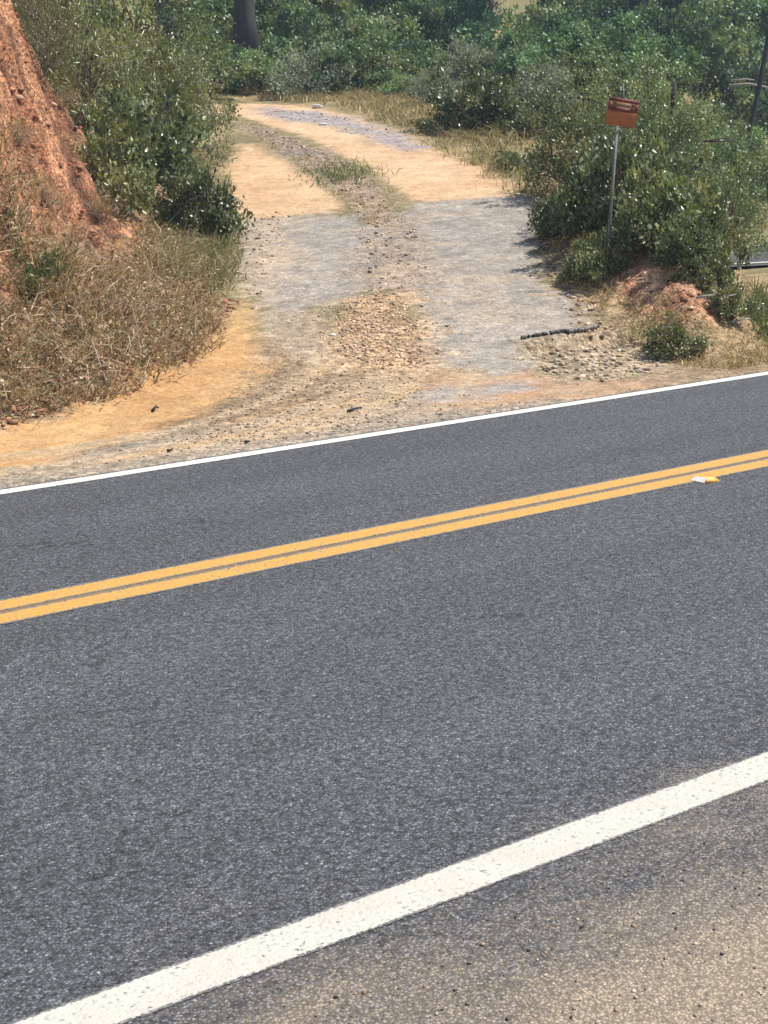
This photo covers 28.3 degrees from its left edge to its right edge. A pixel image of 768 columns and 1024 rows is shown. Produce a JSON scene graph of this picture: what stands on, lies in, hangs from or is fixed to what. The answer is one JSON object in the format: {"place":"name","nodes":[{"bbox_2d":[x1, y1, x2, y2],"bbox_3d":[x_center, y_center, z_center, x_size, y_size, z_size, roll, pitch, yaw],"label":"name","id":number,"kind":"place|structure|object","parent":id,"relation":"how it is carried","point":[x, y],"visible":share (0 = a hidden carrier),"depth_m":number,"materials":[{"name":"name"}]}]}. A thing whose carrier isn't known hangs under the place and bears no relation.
{"place":"outdoors","nodes":[
{"label":"outdoors","id":0,"kind":"place"},
{"bbox_2d":[51,89,648,442],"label":"driveway","id":1,"kind":"structure","parent":0,"point":[478,252],"depth_m":15.71,"materials":[{"name":"soil"}]},
{"bbox_2d":[232,120,411,224],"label":"median weeds","id":2,"kind":"object","parent":1,"relation":"on","point":[366,204],"visible":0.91,"depth_m":22.59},
{"bbox_2d":[288,154,405,193],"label":"tuft grass","id":3,"kind":"structure","parent":1,"relation":"on","point":[330,175],"depth_m":22.99,"materials":[{"name":"plant"}]},
{"bbox_2d":[273,288,484,375],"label":"gravel","id":4,"kind":"structure","parent":1,"relation":"on","point":[410,358],"depth_m":14.11,"materials":[{"name":"gravel"}]},
{"bbox_2d":[521,324,599,338],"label":"fallen branch","id":5,"kind":"object","parent":1,"relation":"on","point":[577,329],"visible":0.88,"depth_m":14.18,"materials":[{"name":"wood"}]},
{"bbox_2d":[522,307,663,384],"bbox_3d":[1.827,-1.484,13.457,1.252,0.376,2.813,-2,12,0],"label":"rubble","id":6,"kind":"object","parent":1,"relation":"on","point":[560,352],"visible":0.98,"depth_m":13.24,"materials":[{"name":"stone"}]},
{"bbox_2d":[0,371,767,1023],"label":"road","id":7,"kind":"structure","parent":0,"point":[194,769],"depth_m":4.85,"materials":[{"name":"asphalt"}]},
{"bbox_2d":[0,458,767,624],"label":"line","id":8,"kind":"object","parent":7,"relation":"on","point":[146,588],"visible":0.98,"depth_m":7.15,"materials":[{"name":"yellow paint"}]},
{"bbox_2d":[0,449,767,610],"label":"line","id":9,"kind":"object","parent":7,"relation":"on","point":[97,586],"visible":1,"depth_m":7.39,"materials":[{"name":"paint"}]},
{"bbox_2d":[0,371,767,494],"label":"edge line","id":10,"kind":"object","parent":7,"relation":"on","point":[228,456],"visible":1,"depth_m":10.16,"materials":[{"name":"white paint"}]},
{"bbox_2d":[0,457,767,612],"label":"line gap","id":11,"kind":"object","parent":7,"relation":"on","point":[7,610],"visible":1,"depth_m":7.26,"materials":[{"name":"asphalt"}]},
{"bbox_2d":[8,751,767,1023],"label":"edge line","id":12,"kind":"object","parent":7,"relation":"on","point":[156,990],"visible":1,"depth_m":3.63,"materials":[{"name":"white paint"}]},
{"bbox_2d":[690,474,719,483],"bbox_3d":[1.757,-0.184,8.347,0.116,0.026,0.126,-11,15,-34],"label":"road reflector","id":13,"kind":"object","parent":7,"relation":"on","point":[705,479],"visible":1,"depth_m":8.31,"materials":[{"name":"yellow plastic"}]},
{"bbox_2d":[0,0,767,488],"bbox_3d":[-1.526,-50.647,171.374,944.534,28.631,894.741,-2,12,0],"label":"ground","id":14,"kind":"structure","parent":0,"point":[28,446],"depth_m":13.58,"materials":[{"name":"soil"}]},
{"bbox_2d":[5,105,46,146],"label":"brush tuft","id":15,"kind":"object","parent":14,"relation":"on","point":[21,134],"visible":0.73,"depth_m":13.45,"materials":[{"name":"beige plant"}]},
{"bbox_2d":[11,0,88,76],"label":"broom bush","id":16,"kind":"object","parent":14,"relation":"on","point":[62,56],"visible":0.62,"depth_m":17.64,"materials":[{"name":"green plant"}]},
{"bbox_2d":[12,0,87,66],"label":"oak bush","id":17,"kind":"object","parent":14,"relation":"on","point":[51,20],"visible":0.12,"depth_m":19.28,"materials":[{"name":"green plant"}]},
{"bbox_2d":[27,168,74,207],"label":"brush tuft","id":18,"kind":"object","parent":14,"relation":"on","point":[53,194],"visible":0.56,"depth_m":13.66,"materials":[{"name":"brown plant"}]},
{"bbox_2d":[2,0,116,220],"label":"red rubble","id":19,"kind":"object","parent":14,"relation":"on","point":[20,98],"visible":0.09,"depth_m":15.25,"materials":[{"name":"stone"}]},
{"bbox_2d":[48,78,88,109],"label":"brush tuft","id":20,"kind":"object","parent":14,"relation":"on","point":[66,97],"visible":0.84,"depth_m":17.81,"materials":[{"name":"beige plant"}]},
{"bbox_2d":[15,0,159,129],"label":"broom bush","id":21,"kind":"object","parent":14,"relation":"on","point":[94,53],"visible":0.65,"depth_m":19.44,"materials":[{"name":"green plant"}]},
{"bbox_2d":[82,183,128,219],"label":"brush tuft","id":22,"kind":"object","parent":14,"relation":"on","point":[103,206],"visible":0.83,"depth_m":16.33,"materials":[{"name":"brown plant"}]},
{"bbox_2d":[20,0,193,90],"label":"manzanita bush","id":23,"kind":"object","parent":14,"relation":"on","point":[145,24],"visible":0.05,"depth_m":22.56,"materials":[{"name":"green plant"}]},
{"bbox_2d":[75,115,160,218],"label":"manzanita bush","id":24,"kind":"object","parent":14,"relation":"on","point":[130,179],"visible":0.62,"depth_m":17.16,"materials":[{"name":"green plant"}]},
{"bbox_2d":[0,24,243,427],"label":"dry weeds","id":25,"kind":"object","parent":14,"relation":"on","point":[162,302],"visible":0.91,"depth_m":12.88,"materials":[{"name":"plant"}]},
{"bbox_2d":[2,189,253,304],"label":"green grass","id":26,"kind":"structure","parent":14,"relation":"on","point":[221,243],"depth_m":16.36,"materials":[{"name":"plant"}]},
{"bbox_2d":[33,0,225,130],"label":"manzanita bush","id":27,"kind":"object","parent":14,"relation":"on","point":[114,6],"visible":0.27,"depth_m":22.09,"materials":[{"name":"green plant"}]},
{"bbox_2d":[22,0,241,132],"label":"oak bush","id":28,"kind":"object","parent":14,"relation":"on","point":[196,30],"visible":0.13,"depth_m":23.39,"materials":[{"name":"green plant"}]},
{"bbox_2d":[77,71,215,191],"bbox_3d":[-3.005,-4.728,19.348,1.983,1.698,2.394,-8,14,-26],"label":"manzanita bush","id":29,"kind":"object","parent":14,"relation":"on","point":[172,150],"visible":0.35,"depth_m":19.02,"materials":[{"name":"green plant"}]},
{"bbox_2d":[76,32,248,166],"bbox_3d":[-3.412,-5.827,21.915,2.799,2.087,2.818,-8,14,-25],"label":"broom bush","id":30,"kind":"object","parent":14,"relation":"on","point":[161,84],"visible":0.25,"depth_m":21.78,"materials":[{"name":"green plant"}]},
{"bbox_2d":[104,13,237,138],"bbox_3d":[-3.992,-7.314,25.488,2.951,2.413,3.382,-2,12,3],"label":"oak bush","id":31,"kind":"object","parent":14,"relation":"on","point":[211,115],"visible":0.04,"depth_m":25.73,"materials":[{"name":"green plant"}]},
{"bbox_2d":[129,0,233,47],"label":"shrub","id":32,"kind":"object","parent":14,"relation":"on","point":[215,6],"visible":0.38,"depth_m":39.75,"materials":[{"name":"green plant"}]},
{"bbox_2d":[159,142,233,216],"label":"broom bush","id":33,"kind":"object","parent":14,"relation":"on","point":[201,166],"visible":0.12,"depth_m":19.87,"materials":[{"name":"green plant"}]},
{"bbox_2d":[151,156,256,239],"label":"manzanita bush","id":34,"kind":"object","parent":14,"relation":"on","point":[195,188],"visible":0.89,"depth_m":18.34,"materials":[{"name":"green plant"}]},
{"bbox_2d":[179,25,260,96],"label":"shrub","id":35,"kind":"object","parent":14,"relation":"on","point":[243,67],"visible":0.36,"depth_m":35.16,"materials":[{"name":"green plant"}]},
{"bbox_2d":[161,0,290,47],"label":"shrub","id":36,"kind":"object","parent":14,"relation":"on","point":[229,2],"visible":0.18,"depth_m":41.25,"materials":[{"name":"green plant"}]},
{"bbox_2d":[201,35,274,85],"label":"shrub","id":37,"kind":"object","parent":14,"relation":"on","point":[237,47],"visible":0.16,"depth_m":36.48,"materials":[{"name":"green plant"}]},
{"bbox_2d":[233,0,261,53],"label":"pine tree","id":38,"kind":"object","parent":14,"relation":"on","point":[245,30],"visible":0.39,"depth_m":38.27,"materials":[{"name":"plant"}]},
{"bbox_2d":[222,38,297,92],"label":"shrub","id":39,"kind":"object","parent":14,"relation":"on","point":[259,63],"visible":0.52,"depth_m":36.12,"materials":[{"name":"green plant"}]},
{"bbox_2d":[5,366,527,476],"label":"roadside gravel","id":40,"kind":"structure","parent":14,"relation":"on","point":[322,417],"depth_m":11.17,"materials":[{"name":"gravel"}]},
{"bbox_2d":[222,0,341,57],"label":"shrub","id":41,"kind":"object","parent":14,"relation":"on","point":[293,27],"visible":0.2,"depth_m":41.12,"materials":[{"name":"green plant"}]},
{"bbox_2d":[262,35,356,99],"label":"shrub","id":42,"kind":"object","parent":14,"relation":"on","point":[300,72],"visible":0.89,"depth_m":35.19,"materials":[{"name":"green plant"}]},
{"bbox_2d":[268,0,360,71],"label":"shrub","id":43,"kind":"object","parent":14,"relation":"on","point":[334,29],"visible":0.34,"depth_m":39.58,"materials":[{"name":"green plant"}]},
{"bbox_2d":[269,0,387,40],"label":"shrub","id":44,"kind":"object","parent":14,"relation":"on","point":[340,6],"visible":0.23,"depth_m":44.24,"materials":[{"name":"green plant"}]},
{"bbox_2d":[298,34,374,94],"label":"shrub","id":45,"kind":"object","parent":14,"relation":"on","point":[344,56],"visible":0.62,"depth_m":35.56,"materials":[{"name":"green plant"}]},
{"bbox_2d":[0,4,716,429],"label":"dirt clods","id":46,"kind":"object","parent":14,"relation":"on","point":[228,306],"visible":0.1,"depth_m":13.94,"materials":[{"name":"soil"}]},
{"bbox_2d":[301,2,425,71],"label":"shrub","id":47,"kind":"object","parent":14,"relation":"on","point":[363,23],"visible":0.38,"depth_m":39.36,"materials":[{"name":"green plant"}]},
{"bbox_2d":[323,22,417,90],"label":"shrub","id":48,"kind":"object","parent":14,"relation":"on","point":[374,60],"visible":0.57,"depth_m":35.97,"materials":[{"name":"green plant"}]},
{"bbox_2d":[312,0,439,41],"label":"shrub","id":49,"kind":"object","parent":14,"relation":"on","point":[383,4],"visible":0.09,"depth_m":45.19,"materials":[{"name":"green plant"}]},
{"bbox_2d":[372,67,418,96],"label":"shrub","id":50,"kind":"object","parent":14,"relation":"on","point":[399,83],"visible":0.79,"depth_m":34.53,"materials":[{"name":"green plant"}]},
{"bbox_2d":[379,33,446,82],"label":"shrub","id":51,"kind":"object","parent":14,"relation":"on","point":[422,64],"visible":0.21,"depth_m":37.48,"materials":[{"name":"green plant"}]},
{"bbox_2d":[382,0,457,65],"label":"shrub","id":52,"kind":"object","parent":14,"relation":"on","point":[433,15],"visible":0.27,"depth_m":40.25,"materials":[{"name":"green plant"}]},
{"bbox_2d":[231,108,614,331],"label":"median gravel","id":53,"kind":"structure","parent":14,"relation":"on","point":[414,257],"depth_m":18.30,"materials":[{"name":"gravel"}]},
{"bbox_2d":[402,62,465,102],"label":"shrub","id":54,"kind":"object","parent":14,"relation":"on","point":[412,92],"visible":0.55,"depth_m":32.15,"materials":[{"name":"green plant"}]},
{"bbox_2d":[399,39,479,86],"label":"shrub","id":55,"kind":"object","parent":14,"relation":"on","point":[435,58],"visible":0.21,"depth_m":36.26,"materials":[{"name":"green plant"}]},
{"bbox_2d":[385,0,501,37],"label":"shrub","id":56,"kind":"object","parent":14,"relation":"on","point":[449,5],"visible":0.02,"depth_m":45.19,"materials":[{"name":"green plant"}]},
{"bbox_2d":[407,0,509,60],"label":"shrub","id":57,"kind":"object","parent":14,"relation":"on","point":[467,29],"visible":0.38,"depth_m":40.64,"materials":[{"name":"green plant"}]},
{"bbox_2d":[170,46,767,369],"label":"dry grass","id":58,"kind":"structure","parent":14,"relation":"on","point":[357,95],"depth_m":24.84,"materials":[{"name":"plant"}]},
{"bbox_2d":[409,58,530,133],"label":"manzanita bush","id":59,"kind":"object","parent":14,"relation":"on","point":[491,108],"visible":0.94,"depth_m":26.75,"materials":[{"name":"green plant"}]},
{"bbox_2d":[450,0,505,54],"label":"pine tree","id":60,"kind":"object","parent":14,"relation":"on","point":[490,3],"visible":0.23,"depth_m":42.22,"materials":[{"name":"green plant"}]},
{"bbox_2d":[439,32,521,88],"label":"shrub","id":61,"kind":"object","parent":14,"relation":"on","point":[463,52],"visible":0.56,"depth_m":34.70,"materials":[{"name":"green plant"}]},
{"bbox_2d":[487,147,532,170],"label":"manzanita bush","id":62,"kind":"object","parent":14,"relation":"on","point":[512,157],"visible":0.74,"depth_m":22.86,"materials":[{"name":"green plant"}]},
{"bbox_2d":[473,27,555,86],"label":"shrub","id":63,"kind":"object","parent":14,"relation":"on","point":[505,41],"visible":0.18,"depth_m":34.77,"materials":[{"name":"green plant"}]},
{"bbox_2d":[504,53,580,115],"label":"shrub","id":64,"kind":"object","parent":14,"relation":"on","point":[556,77],"visible":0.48,"depth_m":28.21,"materials":[{"name":"green plant"}]},
{"bbox_2d":[502,81,584,136],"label":"manzanita bush","id":65,"kind":"object","parent":14,"relation":"on","point":[542,101],"visible":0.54,"depth_m":26.00,"materials":[{"name":"green plant"}]},
{"bbox_2d":[480,15,614,91],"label":"shrub","id":66,"kind":"object","parent":14,"relation":"on","point":[564,32],"visible":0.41,"depth_m":33.32,"materials":[{"name":"green plant"}]},
{"bbox_2d":[493,0,603,51],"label":"shrub","id":67,"kind":"object","parent":14,"relation":"on","point":[536,12],"visible":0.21,"depth_m":47.76,"materials":[{"name":"green plant"}]},
{"bbox_2d":[514,9,593,57],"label":"shrub","id":68,"kind":"object","parent":14,"relation":"on","point":[544,25],"visible":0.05,"depth_m":41.26,"materials":[{"name":"green plant"}]},
{"bbox_2d":[527,179,585,240],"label":"manzanita bush","id":69,"kind":"object","parent":14,"relation":"on","point":[542,231],"visible":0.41,"depth_m":17.79,"materials":[{"name":"green plant"}]},
{"bbox_2d":[516,34,612,101],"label":"shrub","id":70,"kind":"object","parent":14,"relation":"on","point":[585,64],"visible":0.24,"depth_m":29.52,"materials":[{"name":"green plant"}]},
{"bbox_2d":[515,0,617,30],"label":"shrub","id":71,"kind":"object","parent":14,"relation":"on","point":[542,2],"visible":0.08,"depth_m":52.48,"materials":[{"name":"green plant"}]},
{"bbox_2d":[554,249,594,282],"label":"manzanita bush","id":72,"kind":"object","parent":14,"relation":"on","point":[567,269],"visible":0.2,"depth_m":15.74,"materials":[{"name":"green plant"}]},
{"bbox_2d":[516,82,648,192],"bbox_3d":[2.591,-4.900,20.070,1.831,1.504,2.452,2,13,17],"label":"oak bush","id":73,"kind":"object","parent":14,"relation":"on","point":[554,163],"visible":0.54,"depth_m":20.05,"materials":[{"name":"green plant"}]},
{"bbox_2d":[544,121,631,237],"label":"manzanita bush","id":74,"kind":"object","parent":14,"relation":"on","point":[578,193],"visible":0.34,"depth_m":17.13,"materials":[{"name":"green plant"}]},
{"bbox_2d":[545,5,643,59],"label":"shrub","id":75,"kind":"object","parent":14,"relation":"on","point":[595,24],"visible":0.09,"depth_m":40.10,"materials":[{"name":"green plant"}]},
{"bbox_2d":[557,224,633,285],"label":"manzanita bush","id":76,"kind":"object","parent":14,"relation":"on","point":[584,260],"visible":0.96,"depth_m":15.41,"materials":[{"name":"green plant"}]},
{"bbox_2d":[550,47,649,108],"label":"shrub","id":77,"kind":"object","parent":14,"relation":"on","point":[583,77],"visible":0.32,"depth_m":28.76,"materials":[{"name":"green plant"}]},
{"bbox_2d":[561,0,669,69],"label":"shrub","id":78,"kind":"object","parent":14,"relation":"on","point":[600,5],"visible":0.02,"depth_m":44.46,"materials":[{"name":"green plant"}]},
{"bbox_2d":[543,3,688,83],"bbox_3d":[5.177,-10.162,33.699,2.598,2.003,2.582,-8,14,-26],"label":"shrub","id":79,"kind":"object","parent":14,"relation":"on","point":[619,21],"visible":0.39,"depth_m":33.23,"materials":[{"name":"green plant"}]},
{"bbox_2d":[604,84,639,278],"bbox_3d":[2.384,-3.156,15.294,0.361,2.207,0.122,-1,13,6],"label":"roadside sign","id":80,"kind":"object","parent":14,"relation":"on","point":[622,111],"visible":0.97,"depth_m":15.09,"materials":[{"name":"metal"}]},
{"bbox_2d":[556,119,709,237],"bbox_3d":[2.778,-3.580,16.510,1.412,1.316,1.782,9,17,42],"label":"manzanita bush","id":81,"kind":"object","parent":14,"relation":"on","point":[624,160],"visible":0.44,"depth_m":16.29,"materials":[{"name":"green plant"}]},
{"bbox_2d":[602,198,666,258],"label":"manzanita bush","id":82,"kind":"object","parent":14,"relation":"on","point":[612,246],"visible":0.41,"depth_m":15.38,"materials":[{"name":"green plant"}]},
{"bbox_2d":[588,0,699,49],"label":"tree","id":83,"kind":"object","parent":14,"relation":"on","point":[631,4],"visible":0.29,"depth_m":40.44,"materials":[{"name":"green plant"}]},
{"bbox_2d":[580,47,717,124],"bbox_3d":[4.426,-7.505,27.065,2.167,1.529,2.137,-9,14,-28],"label":"shrub","id":84,"kind":"object","parent":14,"relation":"on","point":[622,71],"visible":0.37,"depth_m":26.75,"materials":[{"name":"green plant"}]},
{"bbox_2d":[570,49,767,196],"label":"oak bush","id":85,"kind":"object","parent":14,"relation":"on","point":[680,118],"visible":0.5,"depth_m":18.18,"materials":[{"name":"green plant"}]},
{"bbox_2d":[610,76,735,159],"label":"shrub","id":86,"kind":"object","parent":14,"relation":"on","point":[703,109],"visible":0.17,"depth_m":25.91,"materials":[{"name":"green plant"}]},
{"bbox_2d":[622,0,727,82],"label":"shrub","id":87,"kind":"object","parent":14,"relation":"on","point":[696,33],"visible":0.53,"depth_m":39.21,"materials":[{"name":"green plant"}]},
{"bbox_2d":[615,0,737,68],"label":"shrub","id":88,"kind":"object","parent":14,"relation":"on","point":[706,7],"visible":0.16,"depth_m":46.55,"materials":[{"name":"green plant"}]},
{"bbox_2d":[609,127,744,256],"bbox_3d":[3.004,-3.195,15.363,1.416,1.346,1.367,-14,17,-43],"label":"manzanita bush","id":89,"kind":"object","parent":14,"relation":"on","point":[661,192],"visible":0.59,"depth_m":15.26,"materials":[{"name":"green plant"}]},
{"bbox_2d":[639,309,718,359],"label":"manzanita bush","id":90,"kind":"object","parent":14,"relation":"on","point":[679,338],"visible":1,"depth_m":13.36,"materials":[{"name":"green plant"}]},
{"bbox_2d":[645,205,719,270],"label":"manzanita bush","id":91,"kind":"object","parent":14,"relation":"on","point":[677,243],"visible":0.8,"depth_m":14.68,"materials":[{"name":"green plant"}]},
{"bbox_2d":[649,172,752,271],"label":"manzanita bush","id":92,"kind":"object","parent":14,"relation":"on","point":[721,200],"visible":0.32,"depth_m":15.13,"materials":[{"name":"green plant"}]},
{"bbox_2d":[658,238,748,294],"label":"manzanita bush","id":93,"kind":"object","parent":14,"relation":"on","point":[707,273],"visible":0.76,"depth_m":14.55,"materials":[{"name":"green plant"}]},
{"bbox_2d":[660,7,767,103],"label":"shrub","id":94,"kind":"object","parent":14,"relation":"on","point":[743,47],"visible":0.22,"depth_m":46.90,"materials":[{"name":"green plant"}]},
{"bbox_2d":[662,0,767,57],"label":"shrub","id":95,"kind":"object","parent":14,"relation":"on","point":[735,6],"visible":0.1,"depth_m":52.66,"materials":[{"name":"green plant"}]},
{"bbox_2d":[664,131,767,263],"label":"oak bush","id":96,"kind":"object","parent":14,"relation":"on","point":[745,206],"visible":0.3,"depth_m":18.85,"materials":[{"name":"green plant"}]},
{"bbox_2d":[687,164,766,228],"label":"shrub","id":97,"kind":"object","parent":14,"relation":"on","point":[759,193],"visible":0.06,"depth_m":25.47,"materials":[{"name":"green plant"}]},
{"bbox_2d":[695,50,767,162],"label":"shrub","id":98,"kind":"object","parent":14,"relation":"on","point":[737,95],"visible":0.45,"depth_m":46.10,"materials":[{"name":"green plant"}]},
{"bbox_2d":[701,274,764,320],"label":"manzanita bush","id":99,"kind":"object","parent":14,"relation":"on","point":[736,306],"visible":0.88,"depth_m":14.05,"materials":[{"name":"green plant"}]},
{"bbox_2d":[704,122,767,177],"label":"shrub","id":100,"kind":"object","parent":14,"relation":"on","point":[735,148],"visible":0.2,"depth_m":39.41,"materials":[{"name":"green plant"}]},
{"bbox_2d":[711,0,767,82],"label":"shrub","id":101,"kind":"object","parent":14,"relation":"on","point":[763,13],"visible":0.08,"depth_m":53.49,"materials":[{"name":"green plant"}]},
{"bbox_2d":[738,27,767,169],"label":"pole","id":102,"kind":"object","parent":14,"relation":"on","point":[758,89],"visible":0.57,"depth_m":40.22,"materials":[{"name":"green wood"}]},
{"bbox_2d":[740,272,767,344],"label":"bush","id":103,"kind":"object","parent":14,"relation":"on","point":[761,296],"depth_m":15.55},
{"bbox_2d":[283,823,767,1023],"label":"shoulder gravel","id":104,"kind":"structure","parent":0,"point":[546,974],"depth_m":3.34,"materials":[{"name":"gravel"}]},
{"bbox_2d":[728,246,767,266],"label":"road","id":105,"kind":"structure","parent":0,"point":[736,259],"depth_m":26.08,"materials":[{"name":"asphalt"}]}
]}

